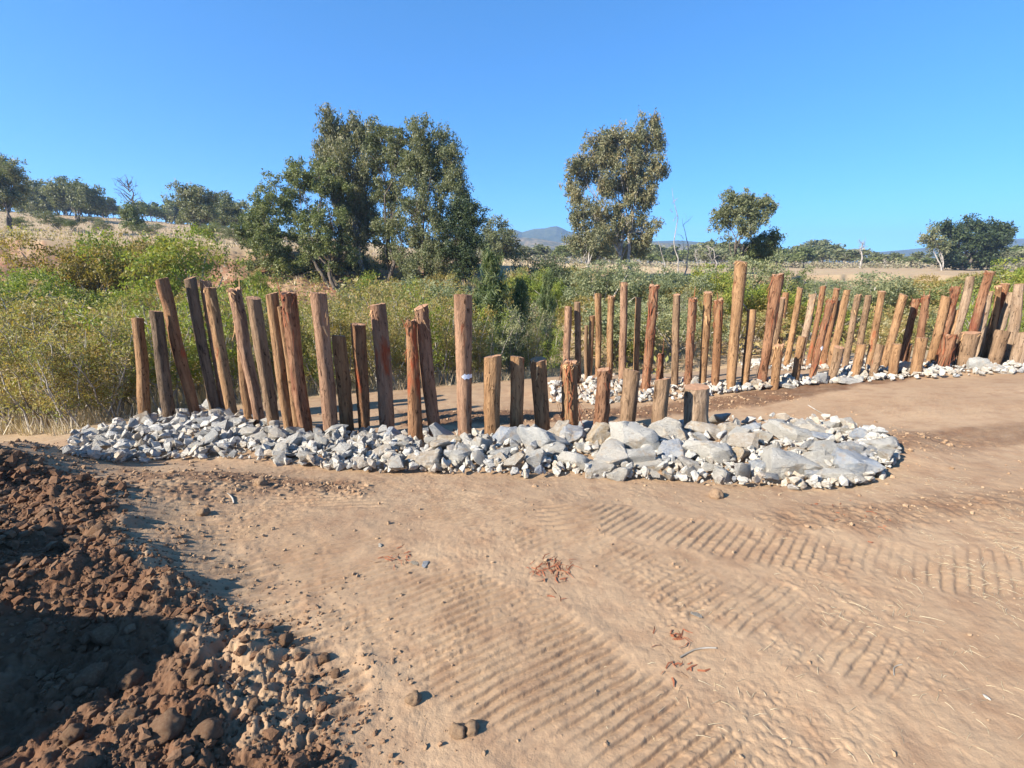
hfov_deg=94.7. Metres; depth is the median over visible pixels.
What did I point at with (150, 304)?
sapling
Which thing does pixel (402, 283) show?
bush
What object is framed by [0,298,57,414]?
sapling
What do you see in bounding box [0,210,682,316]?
hill grass
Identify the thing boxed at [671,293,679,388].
timber pile
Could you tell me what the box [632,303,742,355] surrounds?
bush
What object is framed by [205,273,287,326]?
sapling
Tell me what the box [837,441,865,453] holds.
rock
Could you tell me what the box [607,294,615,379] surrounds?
timber pile
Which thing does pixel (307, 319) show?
sapling
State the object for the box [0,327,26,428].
sapling
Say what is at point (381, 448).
rock
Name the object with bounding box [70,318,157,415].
sapling
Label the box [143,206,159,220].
tree
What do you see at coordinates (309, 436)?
rock
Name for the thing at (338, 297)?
sapling
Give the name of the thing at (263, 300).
sapling
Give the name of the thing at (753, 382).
rock
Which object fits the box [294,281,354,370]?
sapling
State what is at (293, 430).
rock
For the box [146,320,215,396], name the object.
sapling
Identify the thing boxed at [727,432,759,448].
rock
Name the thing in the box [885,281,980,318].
bush
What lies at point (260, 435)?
rock
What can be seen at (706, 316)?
timber pile
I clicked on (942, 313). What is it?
timber pile
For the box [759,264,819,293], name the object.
bush
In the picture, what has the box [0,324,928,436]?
dry grass
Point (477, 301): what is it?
she oak
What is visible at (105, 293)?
bush
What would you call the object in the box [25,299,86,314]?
bush
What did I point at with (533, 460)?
rock
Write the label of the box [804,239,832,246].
tree
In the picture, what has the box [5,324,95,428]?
sapling
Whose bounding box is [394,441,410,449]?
rock
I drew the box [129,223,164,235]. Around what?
shrub
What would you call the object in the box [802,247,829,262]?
tree
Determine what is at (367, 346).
sapling
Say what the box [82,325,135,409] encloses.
sapling
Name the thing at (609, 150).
tree
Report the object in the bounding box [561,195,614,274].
tree
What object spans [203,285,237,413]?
timber pile
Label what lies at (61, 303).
sapling
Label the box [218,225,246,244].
shrub
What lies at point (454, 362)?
sapling
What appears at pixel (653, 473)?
rock
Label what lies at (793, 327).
timber pile
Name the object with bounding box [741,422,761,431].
rock
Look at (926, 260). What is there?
tree
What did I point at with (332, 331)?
sapling
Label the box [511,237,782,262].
hills
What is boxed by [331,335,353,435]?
timber pile
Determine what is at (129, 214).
tree
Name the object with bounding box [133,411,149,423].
rock
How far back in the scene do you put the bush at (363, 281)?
23.83 m
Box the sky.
[0,0,1023,251]
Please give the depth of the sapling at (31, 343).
8.97 m
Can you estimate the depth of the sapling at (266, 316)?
9.45 m
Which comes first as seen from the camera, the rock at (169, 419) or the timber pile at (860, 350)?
the rock at (169, 419)
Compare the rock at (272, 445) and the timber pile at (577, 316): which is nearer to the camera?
the rock at (272, 445)
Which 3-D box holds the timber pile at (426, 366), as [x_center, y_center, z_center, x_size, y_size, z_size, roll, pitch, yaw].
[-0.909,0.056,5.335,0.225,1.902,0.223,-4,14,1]
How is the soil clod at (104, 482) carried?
on the ground at (534, 656)
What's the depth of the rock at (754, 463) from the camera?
4.14 m
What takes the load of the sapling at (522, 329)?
on the ground at (534, 656)
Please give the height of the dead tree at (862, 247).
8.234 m
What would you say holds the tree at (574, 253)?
on the ground at (534, 656)
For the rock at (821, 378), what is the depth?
8.07 m
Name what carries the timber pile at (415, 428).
on the ground at (534, 656)
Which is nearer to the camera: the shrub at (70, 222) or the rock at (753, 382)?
the rock at (753, 382)
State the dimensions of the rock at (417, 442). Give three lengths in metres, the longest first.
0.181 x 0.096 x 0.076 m
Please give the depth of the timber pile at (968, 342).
8.07 m
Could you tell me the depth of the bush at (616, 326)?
16.25 m
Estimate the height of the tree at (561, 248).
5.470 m
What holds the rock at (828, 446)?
on the rubble
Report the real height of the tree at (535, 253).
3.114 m
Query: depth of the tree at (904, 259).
134.14 m
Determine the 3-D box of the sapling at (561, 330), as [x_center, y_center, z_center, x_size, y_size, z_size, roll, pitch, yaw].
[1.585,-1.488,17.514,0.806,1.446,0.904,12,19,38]
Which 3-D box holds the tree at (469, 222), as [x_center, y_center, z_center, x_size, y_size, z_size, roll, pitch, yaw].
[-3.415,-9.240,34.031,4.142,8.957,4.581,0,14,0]
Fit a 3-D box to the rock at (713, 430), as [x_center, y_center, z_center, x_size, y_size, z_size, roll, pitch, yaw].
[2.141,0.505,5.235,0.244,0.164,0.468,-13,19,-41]
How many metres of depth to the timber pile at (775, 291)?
7.86 m
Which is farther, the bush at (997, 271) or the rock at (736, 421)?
the bush at (997, 271)
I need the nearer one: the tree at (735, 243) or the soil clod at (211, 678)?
the soil clod at (211, 678)
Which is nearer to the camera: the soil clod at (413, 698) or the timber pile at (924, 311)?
the soil clod at (413, 698)
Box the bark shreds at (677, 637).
[652,625,692,647]
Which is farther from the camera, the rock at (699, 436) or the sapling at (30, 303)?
the sapling at (30, 303)
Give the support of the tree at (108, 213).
on the ground at (534, 656)
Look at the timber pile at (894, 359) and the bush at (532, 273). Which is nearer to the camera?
the timber pile at (894, 359)
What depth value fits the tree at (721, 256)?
129.86 m
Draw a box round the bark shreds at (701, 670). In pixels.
[661,661,709,686]
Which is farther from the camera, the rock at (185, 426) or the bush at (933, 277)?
the bush at (933, 277)
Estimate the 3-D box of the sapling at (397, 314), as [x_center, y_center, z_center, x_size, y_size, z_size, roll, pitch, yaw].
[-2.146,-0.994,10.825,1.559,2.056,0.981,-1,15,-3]
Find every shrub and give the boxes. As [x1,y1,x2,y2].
[3,216,35,228]
[31,210,68,229]
[57,218,87,230]
[79,215,100,222]
[90,217,113,233]
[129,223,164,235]
[197,221,228,242]
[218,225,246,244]
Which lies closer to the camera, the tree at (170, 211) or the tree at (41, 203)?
the tree at (41, 203)
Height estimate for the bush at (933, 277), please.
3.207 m
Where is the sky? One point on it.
(875, 121)
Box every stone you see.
[422,561,428,567]
[690,611,701,617]
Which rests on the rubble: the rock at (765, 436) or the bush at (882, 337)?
the rock at (765, 436)
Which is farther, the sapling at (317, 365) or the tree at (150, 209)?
the tree at (150, 209)
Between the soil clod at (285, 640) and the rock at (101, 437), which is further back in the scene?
the rock at (101, 437)
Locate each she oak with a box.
[471,243,523,367]
[472,292,496,375]
[503,275,540,370]
[533,265,561,361]
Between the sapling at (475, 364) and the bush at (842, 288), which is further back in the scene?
the bush at (842, 288)
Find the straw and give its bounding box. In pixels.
[605,459,1023,767]
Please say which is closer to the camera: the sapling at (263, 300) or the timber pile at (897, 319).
the timber pile at (897, 319)
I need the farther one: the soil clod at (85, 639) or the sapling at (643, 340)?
the sapling at (643, 340)
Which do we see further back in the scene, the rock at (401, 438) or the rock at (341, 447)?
the rock at (401, 438)
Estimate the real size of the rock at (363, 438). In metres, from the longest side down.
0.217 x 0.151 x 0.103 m
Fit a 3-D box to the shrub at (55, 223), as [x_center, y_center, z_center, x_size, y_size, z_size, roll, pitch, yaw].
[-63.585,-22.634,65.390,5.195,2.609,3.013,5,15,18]
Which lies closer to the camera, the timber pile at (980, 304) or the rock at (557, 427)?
the rock at (557, 427)
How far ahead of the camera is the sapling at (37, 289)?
18.45 m
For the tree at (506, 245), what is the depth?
78.84 m
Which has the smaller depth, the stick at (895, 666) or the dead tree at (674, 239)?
the stick at (895, 666)
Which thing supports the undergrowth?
on the ground at (534, 656)
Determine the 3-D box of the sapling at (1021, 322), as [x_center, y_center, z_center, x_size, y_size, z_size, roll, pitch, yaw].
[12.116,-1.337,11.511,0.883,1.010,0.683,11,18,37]
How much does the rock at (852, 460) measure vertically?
0.206 m
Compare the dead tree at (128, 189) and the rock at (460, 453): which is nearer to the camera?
the rock at (460, 453)
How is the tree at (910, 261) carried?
on the ground at (534, 656)
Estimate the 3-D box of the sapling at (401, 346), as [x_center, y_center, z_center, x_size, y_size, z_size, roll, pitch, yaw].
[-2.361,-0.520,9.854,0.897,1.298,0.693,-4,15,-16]
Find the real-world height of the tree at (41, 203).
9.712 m
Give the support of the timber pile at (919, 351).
on the ground at (534, 656)
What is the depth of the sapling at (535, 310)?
15.95 m
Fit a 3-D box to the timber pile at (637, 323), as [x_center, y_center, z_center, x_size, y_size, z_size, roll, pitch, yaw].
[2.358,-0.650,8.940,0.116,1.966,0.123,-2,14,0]
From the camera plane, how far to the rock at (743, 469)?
3.95 m
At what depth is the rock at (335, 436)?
5.14 m
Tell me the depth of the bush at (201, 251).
25.16 m
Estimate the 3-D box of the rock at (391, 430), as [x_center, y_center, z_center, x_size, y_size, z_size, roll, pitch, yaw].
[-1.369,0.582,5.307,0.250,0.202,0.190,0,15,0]
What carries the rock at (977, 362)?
on the ground at (534, 656)
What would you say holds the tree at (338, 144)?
on the ground at (534, 656)
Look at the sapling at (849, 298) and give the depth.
23.10 m
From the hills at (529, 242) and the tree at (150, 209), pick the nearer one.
the tree at (150, 209)
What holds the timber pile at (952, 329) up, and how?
on the ground at (534, 656)
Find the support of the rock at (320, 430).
on the ground at (534, 656)
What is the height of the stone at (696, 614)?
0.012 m
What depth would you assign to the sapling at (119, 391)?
7.63 m
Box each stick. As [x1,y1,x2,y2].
[680,647,715,657]
[893,664,901,675]
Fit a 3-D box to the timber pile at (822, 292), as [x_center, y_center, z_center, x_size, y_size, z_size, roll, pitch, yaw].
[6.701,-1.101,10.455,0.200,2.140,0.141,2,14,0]
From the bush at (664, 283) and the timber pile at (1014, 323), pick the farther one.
the bush at (664, 283)
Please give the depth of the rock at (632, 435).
4.65 m
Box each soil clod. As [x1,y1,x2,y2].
[23,622,47,634]
[40,520,66,536]
[59,723,85,745]
[60,535,84,549]
[69,662,108,690]
[79,631,91,644]
[84,522,110,536]
[90,623,118,645]
[98,480,108,485]
[117,667,143,689]
[117,706,143,723]
[148,707,185,746]
[172,632,192,652]
[183,668,206,686]
[191,716,222,741]
[196,507,209,515]
[203,671,218,685]
[247,697,261,710]
[254,478,268,485]
[278,632,293,647]
[305,674,313,682]
[318,652,329,663]
[330,668,340,678]
[405,690,420,705]
[449,723,465,739]
[465,719,479,736]
[708,488,723,499]
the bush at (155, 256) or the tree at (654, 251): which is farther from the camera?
the tree at (654, 251)
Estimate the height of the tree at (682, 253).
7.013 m
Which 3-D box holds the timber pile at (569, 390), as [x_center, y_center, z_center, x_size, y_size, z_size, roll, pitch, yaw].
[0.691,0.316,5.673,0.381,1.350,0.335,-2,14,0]
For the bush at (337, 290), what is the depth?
19.90 m
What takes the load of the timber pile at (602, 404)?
on the ground at (534, 656)
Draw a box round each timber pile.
[131,317,150,413]
[149,310,175,416]
[155,277,199,415]
[184,276,220,409]
[195,274,224,408]
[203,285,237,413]
[225,283,264,424]
[232,325,252,419]
[246,296,279,425]
[265,292,292,428]
[276,280,312,431]
[277,305,297,426]
[308,290,337,434]
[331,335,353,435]
[349,323,369,428]
[367,301,394,428]
[401,318,422,441]
[412,304,440,436]
[454,294,471,435]
[483,354,501,434]
[510,355,523,426]
[530,356,549,430]
[554,358,584,425]
[563,306,571,360]
[574,302,581,382]
[584,325,587,379]
[588,315,594,375]
[592,362,612,423]
[595,293,601,377]
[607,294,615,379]
[618,281,627,382]
[620,368,639,421]
[633,297,640,370]
[640,284,660,389]
[651,378,670,422]
[655,343,664,379]
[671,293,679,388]
[683,286,697,384]
[683,383,709,425]
[699,291,712,383]
[711,295,723,385]
[726,261,746,388]
[741,309,756,384]
[755,273,784,387]
[769,297,785,364]
[770,339,786,389]
[778,292,789,343]
[783,287,802,366]
[792,336,806,380]
[801,293,816,365]
[805,285,825,365]
[809,297,836,378]
[819,300,840,364]
[820,288,839,365]
[826,290,850,367]
[828,345,844,378]
[841,294,862,367]
[850,344,866,376]
[853,295,871,360]
[865,290,885,368]
[868,344,884,376]
[880,293,907,366]
[888,344,901,374]
[899,298,920,361]
[905,343,912,361]
[909,337,927,376]
[916,288,930,337]
[924,295,950,366]
[932,326,958,366]
[935,285,961,359]
[949,309,958,333]
[950,276,974,364]
[956,331,981,367]
[968,270,995,352]
[975,291,994,356]
[981,283,1009,357]
[987,285,1004,355]
[987,292,1012,357]
[988,330,1010,364]
[1003,284,1023,360]
[1009,332,1023,367]
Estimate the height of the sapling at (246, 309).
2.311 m
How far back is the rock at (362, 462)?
4.38 m
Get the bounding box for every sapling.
[0,278,79,400]
[0,289,97,421]
[0,293,27,358]
[0,295,115,418]
[0,296,60,327]
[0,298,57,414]
[0,308,87,430]
[0,313,71,412]
[0,317,76,428]
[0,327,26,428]
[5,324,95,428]
[10,292,50,323]
[18,280,65,305]
[40,312,120,417]
[43,329,117,418]
[44,315,135,419]
[46,307,118,343]
[50,304,149,373]
[54,289,204,408]
[58,328,136,415]
[62,294,109,405]
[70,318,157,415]
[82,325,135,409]
[93,300,150,403]
[108,289,177,328]
[111,310,150,375]
[112,313,157,403]
[115,317,187,408]
[124,298,205,404]
[127,292,158,340]
[129,302,187,392]
[144,299,195,369]
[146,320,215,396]
[147,298,230,400]
[160,279,226,310]
[176,300,245,386]
[178,288,247,395]
[178,290,255,401]
[182,307,248,387]
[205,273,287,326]
[218,282,274,371]
[220,304,275,394]
[222,320,259,382]
[248,304,310,390]
[266,318,311,372]
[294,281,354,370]
[298,282,328,385]
[299,299,344,380]
[299,306,316,388]
[300,301,348,388]
[301,304,337,390]
[303,284,349,386]
[310,333,335,387]
[329,314,357,381]
[335,289,362,362]
[335,307,352,350]
[337,275,405,380]
[341,298,395,352]
[341,307,390,385]
[346,308,414,388]
[347,291,383,322]
[347,302,414,385]
[357,285,426,382]
[363,280,392,315]
[364,302,414,387]
[369,280,441,318]
[372,291,438,309]
[383,279,430,308]
[383,282,412,377]
[387,299,449,368]
[390,276,423,329]
[390,281,437,377]
[390,330,406,386]
[395,288,472,383]
[403,289,449,376]
[410,292,452,378]
[425,287,444,362]
[427,296,488,382]
[431,311,454,376]
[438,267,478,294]
[443,292,459,359]
[444,293,496,362]
[447,325,475,373]
[472,314,521,381]
[472,340,486,380]
[475,305,513,361]
[484,300,533,376]
[509,323,544,372]
[520,304,558,367]
[523,296,540,370]
[523,321,557,342]
[535,321,563,375]
[547,329,563,357]
[602,319,619,363]
[606,306,645,361]
[613,331,644,366]
[628,314,660,358]
[629,305,647,357]
[640,321,659,360]
[670,287,687,338]
[680,284,702,317]
[688,284,727,341]
[695,293,726,349]
[712,299,730,343]
[783,279,795,293]
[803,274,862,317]
[817,286,853,342]
[826,287,862,321]
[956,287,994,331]
[969,272,1023,324]
[989,310,1023,331]
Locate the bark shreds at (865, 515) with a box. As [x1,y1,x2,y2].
[792,499,912,542]
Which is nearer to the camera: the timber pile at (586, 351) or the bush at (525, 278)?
the timber pile at (586, 351)
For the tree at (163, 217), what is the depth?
144.96 m
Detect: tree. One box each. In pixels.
[0,152,32,229]
[11,176,59,216]
[37,175,112,221]
[101,197,116,216]
[104,206,120,215]
[105,198,118,218]
[112,175,142,207]
[116,198,148,233]
[130,201,149,216]
[136,201,166,221]
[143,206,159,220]
[149,198,174,222]
[155,214,171,221]
[160,179,222,235]
[162,205,180,221]
[167,203,183,216]
[209,190,250,234]
[226,208,288,261]
[240,155,363,289]
[307,102,385,283]
[357,114,417,285]
[378,112,474,285]
[436,193,492,290]
[478,213,523,260]
[517,245,534,258]
[529,251,541,256]
[530,243,550,259]
[538,252,550,259]
[551,244,569,260]
[555,251,567,258]
[558,105,671,280]
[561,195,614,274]
[569,248,587,256]
[626,242,665,260]
[626,244,658,258]
[632,250,659,264]
[658,241,665,273]
[660,244,681,263]
[660,254,680,263]
[670,191,679,278]
[671,248,695,264]
[680,216,692,274]
[684,248,700,262]
[685,247,715,265]
[686,243,706,261]
[693,238,726,265]
[701,242,733,263]
[703,245,719,268]
[707,186,781,282]
[712,249,734,261]
[716,241,742,266]
[725,250,741,257]
[734,225,786,277]
[771,256,787,263]
[777,249,788,260]
[784,245,818,267]
[786,249,798,253]
[787,251,806,267]
[791,245,815,265]
[798,243,842,260]
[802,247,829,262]
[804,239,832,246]
[811,242,846,262]
[825,251,860,261]
[832,248,874,267]
[856,238,865,267]
[863,258,878,264]
[867,252,884,258]
[871,257,886,266]
[880,251,904,264]
[894,256,915,263]
[902,258,916,267]
[909,250,934,258]
[914,257,934,267]
[915,225,954,269]
[926,213,1019,270]
[998,249,1023,265]
[1001,256,1020,268]
[1009,244,1023,252]
[1010,250,1023,257]
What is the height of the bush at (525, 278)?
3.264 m
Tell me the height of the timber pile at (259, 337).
2.003 m
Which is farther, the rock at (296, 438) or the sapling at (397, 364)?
the sapling at (397, 364)
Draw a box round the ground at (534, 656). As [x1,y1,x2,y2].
[0,210,1023,767]
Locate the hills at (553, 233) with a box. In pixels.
[408,226,1023,262]
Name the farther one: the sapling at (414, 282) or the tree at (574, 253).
the tree at (574, 253)
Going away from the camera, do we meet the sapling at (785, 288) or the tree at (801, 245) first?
the sapling at (785, 288)
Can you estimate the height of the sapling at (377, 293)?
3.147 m
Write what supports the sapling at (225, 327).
on the ground at (534, 656)
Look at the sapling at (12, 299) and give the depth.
11.18 m
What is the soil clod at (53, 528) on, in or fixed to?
on the ground at (534, 656)
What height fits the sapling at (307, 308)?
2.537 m
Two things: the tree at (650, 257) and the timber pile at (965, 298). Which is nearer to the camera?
the timber pile at (965, 298)
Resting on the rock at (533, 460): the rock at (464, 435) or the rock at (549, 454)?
the rock at (549, 454)
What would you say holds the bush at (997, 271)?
on the ground at (534, 656)
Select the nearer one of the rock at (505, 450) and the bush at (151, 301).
the rock at (505, 450)
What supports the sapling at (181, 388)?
on the ground at (534, 656)
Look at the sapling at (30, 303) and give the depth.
13.27 m
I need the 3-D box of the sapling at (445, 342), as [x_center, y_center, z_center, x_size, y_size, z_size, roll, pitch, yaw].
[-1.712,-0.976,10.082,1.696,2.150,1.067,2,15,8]
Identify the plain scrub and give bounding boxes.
[471,249,1023,268]
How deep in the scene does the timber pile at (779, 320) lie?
10.90 m
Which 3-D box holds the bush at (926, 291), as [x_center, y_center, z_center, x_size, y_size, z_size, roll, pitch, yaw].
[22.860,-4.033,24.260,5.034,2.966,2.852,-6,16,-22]
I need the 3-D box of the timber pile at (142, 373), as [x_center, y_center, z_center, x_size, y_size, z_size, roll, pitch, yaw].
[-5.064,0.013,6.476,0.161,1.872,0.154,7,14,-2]
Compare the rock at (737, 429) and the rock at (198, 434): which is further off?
the rock at (198, 434)
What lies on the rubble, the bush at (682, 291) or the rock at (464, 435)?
the rock at (464, 435)
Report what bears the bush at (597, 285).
on the ground at (534, 656)
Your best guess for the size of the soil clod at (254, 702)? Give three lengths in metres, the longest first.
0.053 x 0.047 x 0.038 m
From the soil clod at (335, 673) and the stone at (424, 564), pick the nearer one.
the soil clod at (335, 673)
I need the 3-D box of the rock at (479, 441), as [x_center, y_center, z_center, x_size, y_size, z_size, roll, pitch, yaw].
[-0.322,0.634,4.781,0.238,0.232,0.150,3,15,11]
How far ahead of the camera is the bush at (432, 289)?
16.79 m
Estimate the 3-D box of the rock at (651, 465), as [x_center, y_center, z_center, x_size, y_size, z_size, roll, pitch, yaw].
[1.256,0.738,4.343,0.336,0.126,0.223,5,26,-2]
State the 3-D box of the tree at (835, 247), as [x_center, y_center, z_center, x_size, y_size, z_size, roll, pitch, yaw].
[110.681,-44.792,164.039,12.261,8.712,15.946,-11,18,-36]
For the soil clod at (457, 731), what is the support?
on the ground at (534, 656)
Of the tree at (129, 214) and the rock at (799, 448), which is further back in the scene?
the tree at (129, 214)
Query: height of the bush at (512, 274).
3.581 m
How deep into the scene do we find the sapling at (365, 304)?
14.55 m
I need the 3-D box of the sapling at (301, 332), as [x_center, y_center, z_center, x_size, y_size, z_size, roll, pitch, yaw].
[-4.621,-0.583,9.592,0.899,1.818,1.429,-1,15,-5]
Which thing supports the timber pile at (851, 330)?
on the ground at (534, 656)
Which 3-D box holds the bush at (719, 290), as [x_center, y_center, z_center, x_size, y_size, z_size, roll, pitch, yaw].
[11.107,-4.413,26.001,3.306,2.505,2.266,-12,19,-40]
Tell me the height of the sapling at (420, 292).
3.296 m
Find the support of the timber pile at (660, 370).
on the ground at (534, 656)
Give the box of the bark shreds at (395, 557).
[371,544,410,565]
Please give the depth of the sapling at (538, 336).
12.26 m
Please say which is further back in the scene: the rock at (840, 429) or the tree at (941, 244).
the tree at (941, 244)
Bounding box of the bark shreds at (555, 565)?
[527,553,590,582]
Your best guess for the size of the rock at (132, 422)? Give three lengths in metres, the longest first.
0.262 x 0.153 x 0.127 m
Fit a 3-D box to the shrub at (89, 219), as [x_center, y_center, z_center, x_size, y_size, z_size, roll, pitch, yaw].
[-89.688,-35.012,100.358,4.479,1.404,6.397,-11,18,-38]
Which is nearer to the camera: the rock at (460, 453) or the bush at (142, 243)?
the rock at (460, 453)
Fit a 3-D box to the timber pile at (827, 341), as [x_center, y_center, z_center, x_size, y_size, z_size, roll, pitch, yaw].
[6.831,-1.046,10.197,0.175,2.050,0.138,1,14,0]
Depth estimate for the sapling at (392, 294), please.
11.83 m
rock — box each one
[70,429,79,435]
[81,427,98,433]
[90,435,108,440]
[93,440,111,448]
[120,431,129,438]
[125,453,137,460]
[126,418,138,430]
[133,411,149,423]
[134,438,149,447]
[141,415,156,423]
[157,416,173,422]
[176,425,192,434]
[179,416,188,422]
[188,441,204,447]
[193,429,210,439]
[197,416,224,425]
[200,429,217,446]
[203,444,213,450]
[208,409,220,415]
[213,419,229,431]
[228,417,243,427]
[228,449,237,457]
[237,427,260,436]
[248,430,267,444]
[255,441,275,456]
[259,427,268,432]
[260,418,267,424]
[268,426,286,439]
[272,450,285,466]
[273,443,288,450]
[280,431,303,445]
[286,427,301,433]
[297,450,317,461]
[304,432,323,439]
[313,428,324,433]
[314,433,329,447]
[324,424,348,433]
[324,444,336,451]
[328,453,342,467]
[331,443,353,451]
[332,432,346,442]
[351,430,373,441]
[352,456,368,468]
[354,436,366,448]
[358,427,369,432]
[365,444,392,459]
[379,426,401,438]
[382,451,405,459]
[389,455,403,469]
[394,434,413,442]
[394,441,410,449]
[403,449,440,468]
[413,440,422,446]
[424,436,435,444]
[425,462,443,471]
[429,422,453,439]
[430,439,450,448]
[437,435,461,442]
[448,443,472,465]
[460,432,471,440]
[469,436,492,453]
[473,450,487,467]
[485,446,515,457]
[488,452,505,466]
[492,426,521,447]
[503,452,524,467]
[516,424,570,448]
[524,448,546,471]
[525,445,533,453]
[541,442,565,458]
[546,451,554,457]
[548,420,568,435]
[556,451,589,470]
[559,424,586,443]
[574,442,590,454]
[578,420,592,429]
[584,422,610,444]
[585,459,616,478]
[593,438,628,465]
[605,466,632,480]
[609,421,658,448]
[625,445,655,465]
[634,456,664,471]
[648,417,688,440]
[649,469,659,477]
[651,442,659,449]
[657,439,686,460]
[661,435,670,439]
[662,470,674,480]
[675,456,700,468]
[682,421,722,439]
[682,440,735,464]
[684,465,696,477]
[690,376,698,383]
[692,432,709,440]
[702,462,722,471]
[708,413,730,423]
[712,466,731,484]
[718,422,740,434]
[721,435,727,442]
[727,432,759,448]
[728,426,751,435]
[732,446,749,462]
[733,418,740,425]
[734,463,750,478]
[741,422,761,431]
[748,459,766,471]
[749,379,761,388]
[751,358,759,363]
[754,430,772,441]
[760,441,780,450]
[761,420,817,441]
[762,448,822,478]
[763,472,779,480]
[768,381,796,388]
[787,447,807,454]
[792,419,825,432]
[799,439,813,449]
[803,449,835,468]
[804,470,819,478]
[805,419,815,423]
[807,440,842,453]
[810,431,835,442]
[812,372,829,383]
[817,468,867,483]
[821,421,839,427]
[829,427,849,433]
[831,447,884,474]
[837,377,862,383]
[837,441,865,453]
[839,417,857,428]
[849,428,868,439]
[857,436,901,450]
[861,445,877,456]
[877,449,894,464]
[899,361,910,371]
[965,357,989,369]
[984,363,1009,373]
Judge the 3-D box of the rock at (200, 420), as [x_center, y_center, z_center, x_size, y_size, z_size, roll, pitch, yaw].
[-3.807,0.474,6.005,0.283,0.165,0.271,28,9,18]
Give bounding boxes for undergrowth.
[0,223,1008,373]
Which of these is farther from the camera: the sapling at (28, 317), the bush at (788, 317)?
the bush at (788, 317)
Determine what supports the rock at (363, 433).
on the ground at (534, 656)
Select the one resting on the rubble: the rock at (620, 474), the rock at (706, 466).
the rock at (706, 466)
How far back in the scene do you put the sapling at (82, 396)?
8.62 m
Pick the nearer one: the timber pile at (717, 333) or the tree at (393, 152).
the timber pile at (717, 333)
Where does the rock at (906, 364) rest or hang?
on the ground at (534, 656)
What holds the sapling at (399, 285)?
on the ground at (534, 656)
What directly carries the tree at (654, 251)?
on the ground at (534, 656)
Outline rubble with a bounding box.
[62,356,1023,489]
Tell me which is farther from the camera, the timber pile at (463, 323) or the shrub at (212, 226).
the shrub at (212, 226)
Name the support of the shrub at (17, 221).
on the ground at (534, 656)
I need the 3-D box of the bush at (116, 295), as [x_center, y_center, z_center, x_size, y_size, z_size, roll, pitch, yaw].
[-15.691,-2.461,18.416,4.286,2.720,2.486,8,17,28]
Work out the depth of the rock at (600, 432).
4.92 m
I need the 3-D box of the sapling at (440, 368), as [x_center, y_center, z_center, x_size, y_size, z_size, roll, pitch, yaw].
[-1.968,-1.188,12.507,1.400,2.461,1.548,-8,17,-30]
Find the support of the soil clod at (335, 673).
on the ground at (534, 656)
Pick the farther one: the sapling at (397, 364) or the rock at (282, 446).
the sapling at (397, 364)
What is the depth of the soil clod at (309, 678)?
1.97 m
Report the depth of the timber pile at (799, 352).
8.12 m
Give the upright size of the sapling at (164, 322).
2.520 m
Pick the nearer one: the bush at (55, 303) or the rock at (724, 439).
the rock at (724, 439)
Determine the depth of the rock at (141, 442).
4.92 m
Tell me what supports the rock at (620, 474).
on the ground at (534, 656)
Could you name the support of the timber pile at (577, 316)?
on the ground at (534, 656)
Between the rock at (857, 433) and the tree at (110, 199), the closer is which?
the rock at (857, 433)
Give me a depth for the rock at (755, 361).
12.11 m
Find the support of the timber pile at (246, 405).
on the ground at (534, 656)
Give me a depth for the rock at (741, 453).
4.36 m
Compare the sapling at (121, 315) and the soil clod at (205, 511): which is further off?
the sapling at (121, 315)
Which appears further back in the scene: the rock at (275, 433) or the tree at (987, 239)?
the tree at (987, 239)
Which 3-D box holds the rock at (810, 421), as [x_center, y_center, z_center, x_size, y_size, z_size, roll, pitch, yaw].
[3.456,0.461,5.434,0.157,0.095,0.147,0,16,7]
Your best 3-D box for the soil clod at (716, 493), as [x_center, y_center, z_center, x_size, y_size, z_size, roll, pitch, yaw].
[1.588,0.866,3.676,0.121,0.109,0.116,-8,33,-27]
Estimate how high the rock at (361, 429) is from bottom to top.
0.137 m
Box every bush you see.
[0,227,139,297]
[0,264,107,308]
[0,266,88,311]
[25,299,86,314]
[32,281,100,302]
[49,295,132,348]
[58,226,150,296]
[79,285,151,335]
[81,292,140,309]
[102,229,166,289]
[110,220,253,299]
[125,235,214,298]
[128,288,203,310]
[243,268,274,296]
[333,288,362,313]
[342,270,383,297]
[355,285,380,299]
[369,280,417,296]
[378,276,427,293]
[393,274,473,306]
[415,279,472,359]
[422,270,462,295]
[500,266,531,302]
[502,267,553,318]
[510,250,580,287]
[515,267,559,313]
[528,278,581,324]
[555,294,615,334]
[557,257,651,313]
[561,263,595,289]
[571,294,681,363]
[596,265,685,319]
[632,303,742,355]
[633,266,718,318]
[638,283,729,316]
[688,262,745,316]
[697,310,789,354]
[700,282,731,324]
[707,249,788,320]
[718,277,803,340]
[726,290,815,337]
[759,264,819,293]
[781,280,810,314]
[782,276,849,308]
[785,295,874,340]
[806,281,883,326]
[839,270,923,331]
[857,301,937,345]
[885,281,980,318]
[894,274,1005,289]
[896,277,961,288]
[908,275,981,317]
[910,272,982,285]
[912,304,988,348]
[956,269,1015,300]
[961,274,1013,302]
[981,256,1023,288]
[994,268,1022,315]
[999,270,1023,300]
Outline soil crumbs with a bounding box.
[0,391,1023,767]
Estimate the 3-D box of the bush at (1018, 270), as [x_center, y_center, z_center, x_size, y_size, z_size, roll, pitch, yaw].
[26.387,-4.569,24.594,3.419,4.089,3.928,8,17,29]
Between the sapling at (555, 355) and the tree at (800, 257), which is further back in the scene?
the tree at (800, 257)
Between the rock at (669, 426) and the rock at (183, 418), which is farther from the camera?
the rock at (183, 418)
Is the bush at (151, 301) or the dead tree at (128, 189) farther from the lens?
the dead tree at (128, 189)
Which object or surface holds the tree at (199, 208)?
on the ground at (534, 656)
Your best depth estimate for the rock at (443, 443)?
4.67 m
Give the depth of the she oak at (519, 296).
13.58 m
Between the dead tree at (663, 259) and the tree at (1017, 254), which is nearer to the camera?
the dead tree at (663, 259)
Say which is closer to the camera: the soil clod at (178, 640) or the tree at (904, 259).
the soil clod at (178, 640)
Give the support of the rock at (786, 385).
on the rubble

